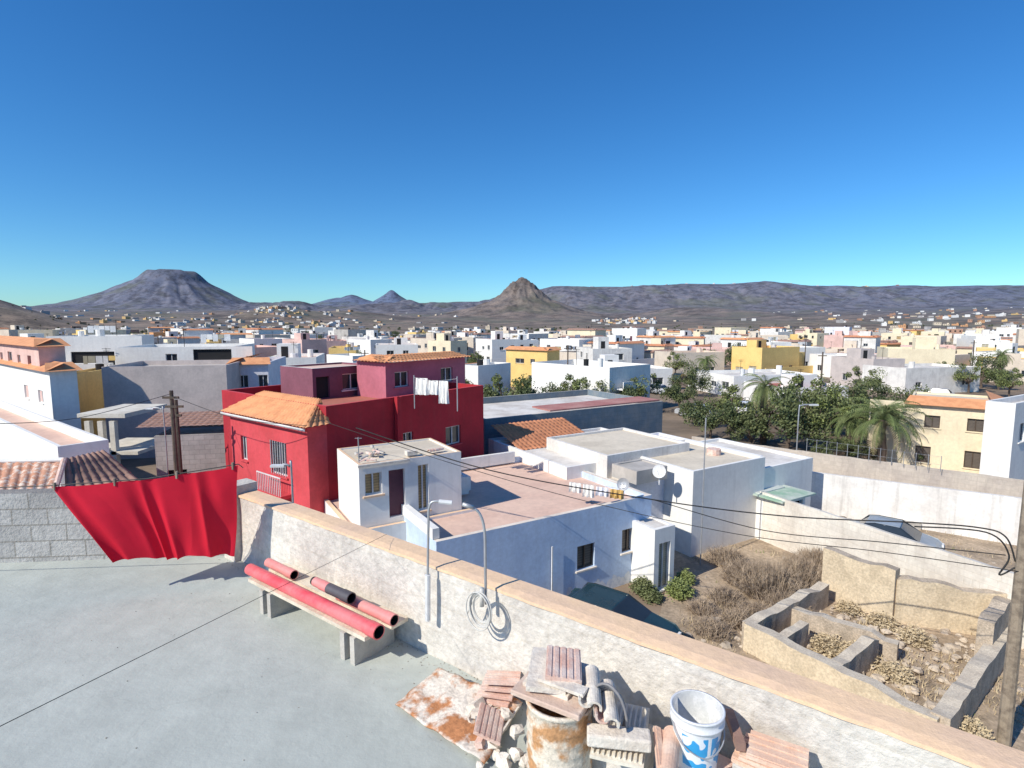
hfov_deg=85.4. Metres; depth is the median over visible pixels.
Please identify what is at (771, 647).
ruin foundation
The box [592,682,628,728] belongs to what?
cable coil
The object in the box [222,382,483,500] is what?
block
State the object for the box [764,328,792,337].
grey house
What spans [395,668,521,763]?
rusty metal sheet
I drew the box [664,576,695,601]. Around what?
green bush
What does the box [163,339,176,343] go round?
cream house
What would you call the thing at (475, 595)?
hose coil
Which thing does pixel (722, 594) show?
dry shrub
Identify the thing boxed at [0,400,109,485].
white roof terrace house
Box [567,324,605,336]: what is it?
cream house
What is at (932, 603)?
ruin wall
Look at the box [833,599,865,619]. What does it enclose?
dry grass tuft
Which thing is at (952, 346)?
pink house
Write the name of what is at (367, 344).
white house
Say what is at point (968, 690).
ruin foundation
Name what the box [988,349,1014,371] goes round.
palm tree
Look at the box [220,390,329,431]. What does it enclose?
tile roof
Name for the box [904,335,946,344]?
beige house
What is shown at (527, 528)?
walls and terrace
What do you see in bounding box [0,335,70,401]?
pink house
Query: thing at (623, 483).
satellite dish
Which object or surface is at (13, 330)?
beige house
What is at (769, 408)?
olive tree
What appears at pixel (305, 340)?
pink house
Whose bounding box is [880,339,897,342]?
grey house
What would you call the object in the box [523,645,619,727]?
roof tile stack
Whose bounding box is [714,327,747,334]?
cream house
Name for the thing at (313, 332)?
grey house
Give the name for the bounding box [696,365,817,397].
white house
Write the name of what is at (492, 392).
garden tree
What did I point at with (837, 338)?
pink house
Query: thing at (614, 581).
plaster patch
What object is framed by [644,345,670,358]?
beige house
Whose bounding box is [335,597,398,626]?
salmon drain pipe
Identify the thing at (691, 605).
dry shrub
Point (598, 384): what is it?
garden tree
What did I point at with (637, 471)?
hatch
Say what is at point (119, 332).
cream house
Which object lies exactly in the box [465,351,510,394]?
white modern house
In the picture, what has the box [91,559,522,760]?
grit
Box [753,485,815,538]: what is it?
green shed
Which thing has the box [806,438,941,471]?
wire fence
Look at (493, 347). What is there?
white house
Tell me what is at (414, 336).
grey house
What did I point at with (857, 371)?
garden tree
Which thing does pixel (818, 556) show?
dry shrub
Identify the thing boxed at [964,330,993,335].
white house
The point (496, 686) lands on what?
roof tile heap
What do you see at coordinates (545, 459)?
block
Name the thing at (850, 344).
beige house
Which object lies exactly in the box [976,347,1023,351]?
yellow house
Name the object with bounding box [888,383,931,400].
olive tree
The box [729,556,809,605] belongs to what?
dry shrub
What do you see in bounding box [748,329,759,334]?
beige house
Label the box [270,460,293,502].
street lamp
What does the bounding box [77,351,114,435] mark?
yellow house
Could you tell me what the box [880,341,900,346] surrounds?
yellow house
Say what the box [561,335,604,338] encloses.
white house
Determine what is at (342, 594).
black pipe end
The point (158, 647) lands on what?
clothes line
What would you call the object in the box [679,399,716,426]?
olive tree
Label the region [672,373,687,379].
parked car
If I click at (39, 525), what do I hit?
block wall
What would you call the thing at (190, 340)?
grey house
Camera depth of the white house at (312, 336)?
193.10 m
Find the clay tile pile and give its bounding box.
[725,709,808,767]
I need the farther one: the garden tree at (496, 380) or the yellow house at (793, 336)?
the yellow house at (793, 336)
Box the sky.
[0,0,1023,305]
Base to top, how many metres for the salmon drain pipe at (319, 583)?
0.102 m
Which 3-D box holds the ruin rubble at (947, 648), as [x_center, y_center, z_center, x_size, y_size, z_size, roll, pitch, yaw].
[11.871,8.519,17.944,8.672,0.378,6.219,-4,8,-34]
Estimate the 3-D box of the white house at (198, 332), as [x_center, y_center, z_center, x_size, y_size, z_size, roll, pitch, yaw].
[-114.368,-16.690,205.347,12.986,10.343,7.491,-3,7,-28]
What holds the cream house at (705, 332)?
on the ground and hills at (190, 295)
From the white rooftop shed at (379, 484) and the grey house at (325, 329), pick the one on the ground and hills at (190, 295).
the grey house at (325, 329)
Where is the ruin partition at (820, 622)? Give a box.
[791,606,898,663]
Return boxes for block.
[46,320,153,364]
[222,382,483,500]
[493,427,606,479]
[547,427,689,477]
[587,432,762,518]
[641,439,764,556]
[700,438,812,505]
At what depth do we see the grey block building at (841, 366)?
92.37 m
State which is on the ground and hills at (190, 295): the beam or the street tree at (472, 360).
the street tree at (472, 360)
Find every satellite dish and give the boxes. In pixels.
[617,478,628,498]
[652,465,665,484]
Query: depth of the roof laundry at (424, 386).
24.29 m
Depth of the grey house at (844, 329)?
317.43 m
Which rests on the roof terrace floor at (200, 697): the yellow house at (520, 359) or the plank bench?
the plank bench
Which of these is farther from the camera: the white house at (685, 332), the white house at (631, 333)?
the white house at (631, 333)
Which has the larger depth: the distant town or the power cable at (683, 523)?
the distant town
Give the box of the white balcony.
[74,363,112,370]
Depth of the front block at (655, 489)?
25.91 m
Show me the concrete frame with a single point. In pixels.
(127, 446)
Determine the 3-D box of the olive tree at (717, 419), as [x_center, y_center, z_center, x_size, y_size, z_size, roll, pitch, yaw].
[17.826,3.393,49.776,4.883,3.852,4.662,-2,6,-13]
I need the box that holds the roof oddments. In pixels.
[707,447,720,455]
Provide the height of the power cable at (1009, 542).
2.138 m
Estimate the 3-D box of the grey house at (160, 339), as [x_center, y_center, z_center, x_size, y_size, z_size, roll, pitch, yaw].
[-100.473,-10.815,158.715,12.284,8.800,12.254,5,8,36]
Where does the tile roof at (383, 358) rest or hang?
on the floor at (379, 380)
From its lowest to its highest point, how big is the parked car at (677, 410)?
1.500 m
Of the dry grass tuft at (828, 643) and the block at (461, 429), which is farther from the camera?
the block at (461, 429)
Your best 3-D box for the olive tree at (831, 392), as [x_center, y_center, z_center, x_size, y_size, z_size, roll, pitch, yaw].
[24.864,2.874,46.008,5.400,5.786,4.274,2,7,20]
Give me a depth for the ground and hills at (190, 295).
2379.54 m
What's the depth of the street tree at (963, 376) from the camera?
83.57 m
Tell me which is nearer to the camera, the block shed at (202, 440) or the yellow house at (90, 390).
the block shed at (202, 440)
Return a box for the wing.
[230,413,328,512]
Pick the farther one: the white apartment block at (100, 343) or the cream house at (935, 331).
the cream house at (935, 331)
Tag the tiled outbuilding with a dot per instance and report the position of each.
(100, 466)
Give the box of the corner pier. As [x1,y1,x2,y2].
[224,478,256,561]
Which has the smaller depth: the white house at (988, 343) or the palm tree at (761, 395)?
the palm tree at (761, 395)
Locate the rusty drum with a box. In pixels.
[526,701,593,767]
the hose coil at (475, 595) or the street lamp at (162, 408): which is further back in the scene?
the street lamp at (162, 408)
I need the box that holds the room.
[280,362,357,398]
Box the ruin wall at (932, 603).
[894,575,1006,634]
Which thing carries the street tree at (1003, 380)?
on the ground and hills at (190, 295)
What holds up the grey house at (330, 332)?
on the ground and hills at (190, 295)
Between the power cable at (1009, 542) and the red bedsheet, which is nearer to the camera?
the red bedsheet
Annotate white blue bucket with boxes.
[670,689,725,767]
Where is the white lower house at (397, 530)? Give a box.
[324,499,474,540]
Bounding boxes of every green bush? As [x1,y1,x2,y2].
[628,575,658,596]
[640,587,663,604]
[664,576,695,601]
[673,567,697,586]
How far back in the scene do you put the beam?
3.15 m
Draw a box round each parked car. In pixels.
[650,384,667,394]
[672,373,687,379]
[675,404,711,418]
[738,401,753,412]
[856,515,944,549]
[921,388,954,393]
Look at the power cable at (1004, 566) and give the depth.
13.59 m
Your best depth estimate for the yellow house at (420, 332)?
253.49 m
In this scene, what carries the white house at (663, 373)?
on the ground and hills at (190, 295)
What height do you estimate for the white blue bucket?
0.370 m
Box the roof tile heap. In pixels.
[466,670,520,748]
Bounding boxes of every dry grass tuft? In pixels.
[809,630,849,658]
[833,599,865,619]
[842,639,883,662]
[862,610,902,633]
[871,658,920,689]
[892,624,935,651]
[958,715,996,741]
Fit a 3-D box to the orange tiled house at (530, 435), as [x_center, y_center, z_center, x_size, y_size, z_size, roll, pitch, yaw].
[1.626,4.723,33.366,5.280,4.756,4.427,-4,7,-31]
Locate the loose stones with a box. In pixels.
[685,555,1023,741]
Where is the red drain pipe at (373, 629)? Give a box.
[244,563,384,639]
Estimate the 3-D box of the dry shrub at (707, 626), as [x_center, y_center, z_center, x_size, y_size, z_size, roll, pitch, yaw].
[6.765,8.152,18.788,1.651,0.708,1.798,0,6,0]
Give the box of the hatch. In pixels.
[612,459,666,484]
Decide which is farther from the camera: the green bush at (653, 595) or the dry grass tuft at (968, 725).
the green bush at (653, 595)
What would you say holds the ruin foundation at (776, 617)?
on the ground and hills at (190, 295)
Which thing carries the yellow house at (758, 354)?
on the ground and hills at (190, 295)
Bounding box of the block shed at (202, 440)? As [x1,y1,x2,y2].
[136,410,225,478]
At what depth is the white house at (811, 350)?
120.84 m
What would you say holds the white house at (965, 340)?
on the ground and hills at (190, 295)
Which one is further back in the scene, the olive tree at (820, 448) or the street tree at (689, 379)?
the street tree at (689, 379)
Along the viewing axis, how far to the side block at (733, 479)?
25.83 m
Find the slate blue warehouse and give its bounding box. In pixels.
[483,389,662,454]
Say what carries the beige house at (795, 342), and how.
on the ground and hills at (190, 295)
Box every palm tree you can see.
[693,355,719,369]
[740,373,790,443]
[824,407,868,456]
[841,397,932,461]
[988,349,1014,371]
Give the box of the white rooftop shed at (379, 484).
[337,437,461,527]
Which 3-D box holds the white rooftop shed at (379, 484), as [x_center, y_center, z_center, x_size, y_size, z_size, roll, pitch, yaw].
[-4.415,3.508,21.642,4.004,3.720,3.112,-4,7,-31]
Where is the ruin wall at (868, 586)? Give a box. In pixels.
[821,546,899,620]
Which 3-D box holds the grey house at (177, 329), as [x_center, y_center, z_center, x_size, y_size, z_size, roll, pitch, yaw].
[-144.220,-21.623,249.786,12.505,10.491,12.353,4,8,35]
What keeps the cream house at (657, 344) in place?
on the ground and hills at (190, 295)
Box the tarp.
[567,582,682,634]
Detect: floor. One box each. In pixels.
[0,555,655,767]
[357,357,464,398]
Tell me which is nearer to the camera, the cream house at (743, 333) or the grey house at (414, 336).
the grey house at (414, 336)
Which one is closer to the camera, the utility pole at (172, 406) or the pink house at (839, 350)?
the utility pole at (172, 406)
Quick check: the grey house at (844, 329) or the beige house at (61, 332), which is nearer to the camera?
the beige house at (61, 332)
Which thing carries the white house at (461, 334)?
on the ground and hills at (190, 295)
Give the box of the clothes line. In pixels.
[0,544,365,726]
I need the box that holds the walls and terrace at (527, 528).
[404,456,651,595]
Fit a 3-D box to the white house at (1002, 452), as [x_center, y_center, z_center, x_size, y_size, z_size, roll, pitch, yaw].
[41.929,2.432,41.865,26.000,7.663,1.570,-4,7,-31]
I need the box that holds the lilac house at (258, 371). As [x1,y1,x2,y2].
[225,353,285,387]
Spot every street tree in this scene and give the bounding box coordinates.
[466,352,480,362]
[515,378,531,390]
[662,351,691,372]
[667,361,713,393]
[724,342,744,365]
[949,361,990,392]
[969,352,1006,387]
[983,370,1015,389]
[994,368,1023,396]
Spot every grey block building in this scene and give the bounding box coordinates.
[101,360,241,458]
[830,347,904,386]
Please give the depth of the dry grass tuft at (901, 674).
16.34 m
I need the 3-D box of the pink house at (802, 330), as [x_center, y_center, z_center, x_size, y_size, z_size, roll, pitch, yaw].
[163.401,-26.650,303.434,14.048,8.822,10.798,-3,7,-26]
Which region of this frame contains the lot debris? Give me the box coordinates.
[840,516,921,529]
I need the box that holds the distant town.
[20,283,1023,335]
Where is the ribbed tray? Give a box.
[589,702,649,767]
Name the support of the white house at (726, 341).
on the ground and hills at (190, 295)
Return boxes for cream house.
[18,324,58,337]
[79,329,125,334]
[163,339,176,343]
[428,333,466,362]
[548,330,559,337]
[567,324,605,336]
[644,338,673,350]
[658,328,679,334]
[667,330,693,334]
[676,332,705,344]
[694,329,710,334]
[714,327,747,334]
[726,330,748,337]
[796,329,828,346]
[876,338,955,364]
[881,328,908,341]
[901,333,936,346]
[921,328,944,335]
[956,346,972,360]
[962,328,983,333]
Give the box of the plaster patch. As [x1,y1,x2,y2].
[567,571,630,594]
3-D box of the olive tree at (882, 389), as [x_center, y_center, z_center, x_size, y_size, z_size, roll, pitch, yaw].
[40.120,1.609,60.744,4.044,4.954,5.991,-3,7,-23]
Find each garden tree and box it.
[483,373,534,395]
[483,386,506,396]
[518,385,545,393]
[541,381,581,392]
[556,373,598,391]
[572,377,614,391]
[602,384,642,396]
[618,375,649,396]
[650,373,661,394]
[660,384,697,407]
[844,365,886,390]
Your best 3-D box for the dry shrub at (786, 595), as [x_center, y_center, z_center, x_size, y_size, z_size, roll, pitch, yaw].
[9.962,7.821,20.025,2.240,1.097,2.181,0,6,0]
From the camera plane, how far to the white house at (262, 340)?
149.27 m
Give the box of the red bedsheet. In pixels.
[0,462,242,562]
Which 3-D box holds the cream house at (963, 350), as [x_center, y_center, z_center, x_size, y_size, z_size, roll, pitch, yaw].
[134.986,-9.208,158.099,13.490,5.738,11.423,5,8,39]
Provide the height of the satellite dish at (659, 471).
0.909 m
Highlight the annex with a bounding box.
[629,515,674,592]
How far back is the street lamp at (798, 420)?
40.47 m
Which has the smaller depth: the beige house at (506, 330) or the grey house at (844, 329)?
the beige house at (506, 330)
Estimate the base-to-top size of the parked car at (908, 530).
1.501 m
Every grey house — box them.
[55,327,81,332]
[148,324,174,334]
[154,336,176,343]
[165,331,199,343]
[170,326,202,336]
[216,328,251,342]
[309,331,327,338]
[313,326,332,332]
[328,328,339,334]
[334,326,380,338]
[342,330,392,339]
[388,332,425,342]
[468,329,490,337]
[503,330,547,341]
[534,329,559,332]
[636,331,675,343]
[673,341,711,350]
[704,330,740,343]
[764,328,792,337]
[824,326,851,334]
[843,331,880,352]
[872,328,892,335]
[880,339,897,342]
[953,331,978,343]
[1012,333,1015,342]
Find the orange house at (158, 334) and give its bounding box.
[149,329,180,336]
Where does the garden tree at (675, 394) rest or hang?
on the ground and hills at (190, 295)
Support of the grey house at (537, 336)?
on the ground and hills at (190, 295)
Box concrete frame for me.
[77,404,166,463]
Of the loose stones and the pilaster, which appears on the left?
the pilaster
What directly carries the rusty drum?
on the roof terrace floor at (200, 697)
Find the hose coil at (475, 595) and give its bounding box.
[465,587,491,630]
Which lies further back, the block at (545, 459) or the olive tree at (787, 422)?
the olive tree at (787, 422)
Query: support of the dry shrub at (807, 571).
on the vacant lot dirt
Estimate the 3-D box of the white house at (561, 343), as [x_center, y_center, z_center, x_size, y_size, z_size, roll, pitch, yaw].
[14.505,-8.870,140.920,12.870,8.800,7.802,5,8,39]
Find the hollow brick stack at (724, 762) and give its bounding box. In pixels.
[717,754,732,767]
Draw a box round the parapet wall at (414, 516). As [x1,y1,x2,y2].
[401,451,552,590]
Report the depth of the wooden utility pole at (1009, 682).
13.45 m
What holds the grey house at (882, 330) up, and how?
on the ground and hills at (190, 295)
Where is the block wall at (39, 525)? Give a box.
[0,488,223,562]
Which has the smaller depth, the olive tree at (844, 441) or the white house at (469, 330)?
the olive tree at (844, 441)
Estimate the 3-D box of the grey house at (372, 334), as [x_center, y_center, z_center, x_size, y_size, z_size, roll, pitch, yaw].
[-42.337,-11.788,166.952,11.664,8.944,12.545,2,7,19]
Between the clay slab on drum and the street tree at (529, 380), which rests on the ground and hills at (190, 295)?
the street tree at (529, 380)
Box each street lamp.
[145,406,168,476]
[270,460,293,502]
[796,404,818,449]
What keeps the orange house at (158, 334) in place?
on the ground and hills at (190, 295)
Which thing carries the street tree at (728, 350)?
on the ground and hills at (190, 295)
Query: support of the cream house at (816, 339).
on the ground and hills at (190, 295)
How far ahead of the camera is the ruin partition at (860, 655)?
16.55 m
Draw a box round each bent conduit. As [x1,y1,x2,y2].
[425,499,451,621]
[462,502,486,604]
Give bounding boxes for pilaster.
[394,396,402,440]
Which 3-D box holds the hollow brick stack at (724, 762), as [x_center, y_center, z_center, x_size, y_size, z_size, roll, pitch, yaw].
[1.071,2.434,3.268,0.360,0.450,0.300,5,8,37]
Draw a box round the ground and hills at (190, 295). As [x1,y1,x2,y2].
[0,269,1023,614]
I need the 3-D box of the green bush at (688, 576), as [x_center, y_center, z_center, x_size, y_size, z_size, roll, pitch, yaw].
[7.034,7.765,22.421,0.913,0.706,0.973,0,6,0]
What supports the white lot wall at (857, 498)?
on the ground and hills at (190, 295)
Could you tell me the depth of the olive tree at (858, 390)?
54.66 m
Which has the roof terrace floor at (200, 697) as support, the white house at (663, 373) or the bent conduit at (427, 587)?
the bent conduit at (427, 587)
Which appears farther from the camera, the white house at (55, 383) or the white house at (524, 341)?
the white house at (524, 341)
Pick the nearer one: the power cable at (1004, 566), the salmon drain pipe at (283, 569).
the salmon drain pipe at (283, 569)
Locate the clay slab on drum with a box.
[511,671,587,721]
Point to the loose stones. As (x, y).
(946, 631)
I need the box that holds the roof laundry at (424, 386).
[413,375,457,410]
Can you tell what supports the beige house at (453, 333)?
on the ground and hills at (190, 295)
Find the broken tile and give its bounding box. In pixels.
[653,725,679,767]
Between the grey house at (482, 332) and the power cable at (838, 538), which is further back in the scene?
the grey house at (482, 332)
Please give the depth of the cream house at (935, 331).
279.11 m
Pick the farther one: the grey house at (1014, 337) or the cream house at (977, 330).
the cream house at (977, 330)
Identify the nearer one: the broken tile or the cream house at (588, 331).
the broken tile
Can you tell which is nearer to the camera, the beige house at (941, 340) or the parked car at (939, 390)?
the parked car at (939, 390)
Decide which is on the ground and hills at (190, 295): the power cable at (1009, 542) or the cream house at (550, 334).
the cream house at (550, 334)
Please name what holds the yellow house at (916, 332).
on the ground and hills at (190, 295)
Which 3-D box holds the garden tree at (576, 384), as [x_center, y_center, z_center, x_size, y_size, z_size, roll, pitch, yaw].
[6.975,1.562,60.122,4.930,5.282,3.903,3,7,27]
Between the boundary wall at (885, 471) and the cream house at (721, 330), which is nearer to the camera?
the boundary wall at (885, 471)
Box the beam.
[587,723,651,752]
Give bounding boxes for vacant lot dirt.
[659,529,1023,750]
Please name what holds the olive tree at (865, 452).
on the ground and hills at (190, 295)
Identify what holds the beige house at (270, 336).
on the ground and hills at (190, 295)
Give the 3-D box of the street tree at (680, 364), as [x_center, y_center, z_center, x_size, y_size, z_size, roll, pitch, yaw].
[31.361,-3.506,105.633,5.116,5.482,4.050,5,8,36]
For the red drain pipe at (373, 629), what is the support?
on the plank bench
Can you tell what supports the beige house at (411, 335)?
on the ground and hills at (190, 295)
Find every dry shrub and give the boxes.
[685,595,721,616]
[690,610,737,643]
[702,583,746,607]
[703,543,752,565]
[712,556,763,588]
[719,606,751,630]
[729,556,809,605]
[735,597,770,615]
[757,587,817,611]
[764,551,822,590]
[790,545,823,571]
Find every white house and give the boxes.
[0,359,82,429]
[20,333,47,337]
[115,328,254,364]
[182,328,212,343]
[239,332,291,345]
[246,326,283,333]
[271,342,324,364]
[288,331,317,338]
[327,342,368,362]
[347,332,391,353]
[376,338,417,354]
[441,328,475,332]
[457,331,487,337]
[476,331,519,361]
[512,334,538,346]
[532,349,650,397]
[540,335,592,350]
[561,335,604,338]
[576,337,631,362]
[587,335,654,364]
[600,354,672,387]
[612,327,645,340]
[661,330,692,335]
[678,346,725,366]
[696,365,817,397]
[720,333,763,346]
[743,370,847,407]
[760,326,785,334]
[766,337,790,345]
[797,342,824,365]
[809,353,846,376]
[862,361,980,393]
[956,335,1000,346]
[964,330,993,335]
[971,343,1023,365]
[972,338,1009,351]
[979,394,1023,479]
[996,324,1023,336]
[1001,334,1012,338]
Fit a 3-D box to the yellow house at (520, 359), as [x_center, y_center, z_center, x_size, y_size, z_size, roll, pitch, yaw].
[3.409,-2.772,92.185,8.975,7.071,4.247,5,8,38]
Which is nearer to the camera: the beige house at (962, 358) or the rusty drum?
the rusty drum
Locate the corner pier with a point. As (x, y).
(245, 485)
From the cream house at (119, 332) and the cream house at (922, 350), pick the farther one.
the cream house at (119, 332)
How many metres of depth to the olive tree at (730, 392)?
53.36 m
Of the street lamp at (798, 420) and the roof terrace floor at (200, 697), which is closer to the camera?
the roof terrace floor at (200, 697)
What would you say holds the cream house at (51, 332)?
on the ground and hills at (190, 295)
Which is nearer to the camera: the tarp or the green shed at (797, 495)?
the tarp
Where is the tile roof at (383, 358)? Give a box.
[354,351,471,362]
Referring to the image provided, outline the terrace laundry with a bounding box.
[569,482,622,499]
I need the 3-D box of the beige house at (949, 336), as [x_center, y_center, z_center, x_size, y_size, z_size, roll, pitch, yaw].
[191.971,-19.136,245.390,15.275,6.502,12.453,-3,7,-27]
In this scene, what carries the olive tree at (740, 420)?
on the ground and hills at (190, 295)
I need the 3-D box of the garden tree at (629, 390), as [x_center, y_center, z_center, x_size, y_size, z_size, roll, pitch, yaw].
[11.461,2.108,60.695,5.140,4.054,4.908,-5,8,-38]
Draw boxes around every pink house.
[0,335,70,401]
[255,345,276,356]
[282,333,326,362]
[322,334,346,353]
[689,343,730,363]
[794,327,821,333]
[823,330,844,347]
[837,349,876,355]
[849,331,857,334]
[940,345,955,348]
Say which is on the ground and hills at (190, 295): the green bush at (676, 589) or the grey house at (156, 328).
the grey house at (156, 328)
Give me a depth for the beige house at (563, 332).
225.98 m
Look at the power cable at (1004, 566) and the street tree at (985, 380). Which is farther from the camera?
the street tree at (985, 380)
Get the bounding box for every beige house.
[0,325,39,335]
[52,329,66,335]
[246,331,290,337]
[403,334,425,337]
[410,332,461,352]
[445,331,468,336]
[454,331,482,360]
[495,327,517,332]
[553,330,566,337]
[560,344,592,359]
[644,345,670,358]
[654,348,724,374]
[734,333,766,339]
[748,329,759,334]
[758,335,787,339]
[775,334,810,345]
[825,340,871,352]
[866,391,1003,473]
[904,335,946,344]
[940,346,970,365]
[945,333,954,343]
[969,344,1023,347]
[982,353,1023,381]
[1015,329,1023,344]
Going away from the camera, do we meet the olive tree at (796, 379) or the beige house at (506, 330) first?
the olive tree at (796, 379)
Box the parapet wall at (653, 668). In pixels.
[238,490,1023,767]
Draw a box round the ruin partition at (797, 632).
[780,620,808,647]
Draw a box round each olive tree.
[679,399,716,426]
[683,400,739,438]
[701,382,753,432]
[724,411,756,437]
[730,412,773,443]
[740,380,834,448]
[748,397,787,424]
[778,386,853,444]
[784,374,833,409]
[809,445,833,454]
[812,393,858,431]
[825,379,871,418]
[825,436,856,455]
[833,393,869,442]
[848,376,899,402]
[850,442,876,459]
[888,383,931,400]
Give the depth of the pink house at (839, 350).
131.59 m
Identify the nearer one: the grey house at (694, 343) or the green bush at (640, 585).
the green bush at (640, 585)
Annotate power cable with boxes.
[0,394,168,423]
[172,396,306,425]
[314,418,1018,571]
[356,427,1015,561]
[658,501,1005,555]
[914,526,1014,575]
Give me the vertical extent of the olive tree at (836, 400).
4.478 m
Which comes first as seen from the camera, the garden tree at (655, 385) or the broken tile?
the broken tile
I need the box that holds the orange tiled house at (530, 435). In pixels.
[488,417,583,453]
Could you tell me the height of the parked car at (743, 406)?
1.500 m
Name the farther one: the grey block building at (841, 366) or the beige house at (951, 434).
the grey block building at (841, 366)
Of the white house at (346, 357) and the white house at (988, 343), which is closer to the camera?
the white house at (346, 357)
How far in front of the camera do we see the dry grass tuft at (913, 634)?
18.15 m
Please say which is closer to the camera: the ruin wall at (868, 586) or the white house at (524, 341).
the ruin wall at (868, 586)
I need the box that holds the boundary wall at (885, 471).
[692,436,1023,496]
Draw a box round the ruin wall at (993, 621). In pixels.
[974,596,1010,655]
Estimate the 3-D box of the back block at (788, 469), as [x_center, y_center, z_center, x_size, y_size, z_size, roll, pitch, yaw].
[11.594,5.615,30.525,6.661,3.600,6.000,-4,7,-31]
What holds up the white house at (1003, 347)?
on the ground and hills at (190, 295)
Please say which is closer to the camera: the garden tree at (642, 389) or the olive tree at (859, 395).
the olive tree at (859, 395)
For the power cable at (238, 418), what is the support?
attached to the utility pole at (172, 406)
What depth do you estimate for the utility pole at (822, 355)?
65.29 m
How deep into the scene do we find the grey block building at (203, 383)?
43.36 m
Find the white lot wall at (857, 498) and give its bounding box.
[810,471,1021,544]
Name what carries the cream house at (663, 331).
on the ground and hills at (190, 295)
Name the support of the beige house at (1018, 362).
on the ground and hills at (190, 295)
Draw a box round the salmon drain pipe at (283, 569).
[264,558,298,579]
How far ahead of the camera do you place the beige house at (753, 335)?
166.58 m
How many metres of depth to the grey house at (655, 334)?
170.99 m
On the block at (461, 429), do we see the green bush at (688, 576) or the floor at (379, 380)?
the floor at (379, 380)
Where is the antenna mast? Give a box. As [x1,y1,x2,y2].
[700,418,706,564]
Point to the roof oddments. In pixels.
(713, 451)
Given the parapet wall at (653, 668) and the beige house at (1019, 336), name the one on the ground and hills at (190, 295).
the beige house at (1019, 336)
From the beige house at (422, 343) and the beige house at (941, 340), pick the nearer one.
the beige house at (422, 343)
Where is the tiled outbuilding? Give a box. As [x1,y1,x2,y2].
[0,450,139,489]
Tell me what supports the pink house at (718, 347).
on the ground and hills at (190, 295)
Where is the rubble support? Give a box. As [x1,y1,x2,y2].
[591,717,653,767]
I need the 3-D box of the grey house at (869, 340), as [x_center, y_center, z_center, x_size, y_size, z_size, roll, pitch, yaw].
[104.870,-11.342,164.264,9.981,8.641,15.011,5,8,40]
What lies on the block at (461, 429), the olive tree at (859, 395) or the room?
the room
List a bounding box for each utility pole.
[162,390,178,475]
[170,399,183,474]
[818,352,826,390]
[996,484,1023,746]
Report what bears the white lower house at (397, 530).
on the ground and hills at (190, 295)
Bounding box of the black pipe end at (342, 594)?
[325,583,355,603]
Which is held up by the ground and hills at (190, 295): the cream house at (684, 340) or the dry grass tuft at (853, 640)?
the cream house at (684, 340)
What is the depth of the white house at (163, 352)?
53.75 m
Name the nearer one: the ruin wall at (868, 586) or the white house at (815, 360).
the ruin wall at (868, 586)
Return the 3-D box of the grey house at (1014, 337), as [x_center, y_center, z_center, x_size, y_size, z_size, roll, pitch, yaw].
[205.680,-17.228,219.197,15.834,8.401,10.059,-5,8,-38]
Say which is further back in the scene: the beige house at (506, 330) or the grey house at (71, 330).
the beige house at (506, 330)
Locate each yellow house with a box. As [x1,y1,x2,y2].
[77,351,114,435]
[203,339,221,343]
[329,342,358,353]
[408,330,430,333]
[505,346,561,387]
[731,338,812,373]
[788,334,812,345]
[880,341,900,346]
[903,329,925,334]
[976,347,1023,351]
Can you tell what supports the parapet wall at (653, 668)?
on the roof terrace floor at (200, 697)
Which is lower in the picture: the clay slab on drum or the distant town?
the clay slab on drum
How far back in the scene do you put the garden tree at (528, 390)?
55.93 m
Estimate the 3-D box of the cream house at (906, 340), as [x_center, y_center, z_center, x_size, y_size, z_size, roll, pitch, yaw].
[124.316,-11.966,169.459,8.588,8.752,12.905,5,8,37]
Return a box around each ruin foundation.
[741,581,828,645]
[743,621,939,722]
[930,626,1007,728]
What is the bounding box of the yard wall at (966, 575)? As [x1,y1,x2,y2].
[760,491,1023,648]
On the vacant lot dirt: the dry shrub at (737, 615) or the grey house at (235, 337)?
the dry shrub at (737, 615)
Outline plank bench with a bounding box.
[248,563,407,665]
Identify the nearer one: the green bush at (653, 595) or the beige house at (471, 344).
the green bush at (653, 595)
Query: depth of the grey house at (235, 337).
185.10 m
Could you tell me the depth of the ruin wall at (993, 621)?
16.95 m
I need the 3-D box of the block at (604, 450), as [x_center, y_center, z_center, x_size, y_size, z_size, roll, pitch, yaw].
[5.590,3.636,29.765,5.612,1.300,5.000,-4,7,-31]
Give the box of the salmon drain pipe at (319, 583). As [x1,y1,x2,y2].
[310,576,329,591]
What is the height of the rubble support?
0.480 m
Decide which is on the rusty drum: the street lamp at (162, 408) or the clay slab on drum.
the clay slab on drum
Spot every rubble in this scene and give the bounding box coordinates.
[476,707,526,767]
[734,606,1023,709]
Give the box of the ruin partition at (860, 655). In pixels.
[831,635,878,673]
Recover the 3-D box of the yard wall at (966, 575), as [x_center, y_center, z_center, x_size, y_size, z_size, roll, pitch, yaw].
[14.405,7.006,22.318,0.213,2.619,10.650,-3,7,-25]
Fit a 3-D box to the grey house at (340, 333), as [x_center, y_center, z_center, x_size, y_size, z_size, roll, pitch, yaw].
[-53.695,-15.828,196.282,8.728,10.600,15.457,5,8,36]
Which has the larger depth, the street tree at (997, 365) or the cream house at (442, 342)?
the cream house at (442, 342)
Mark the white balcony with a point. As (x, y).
(86, 366)

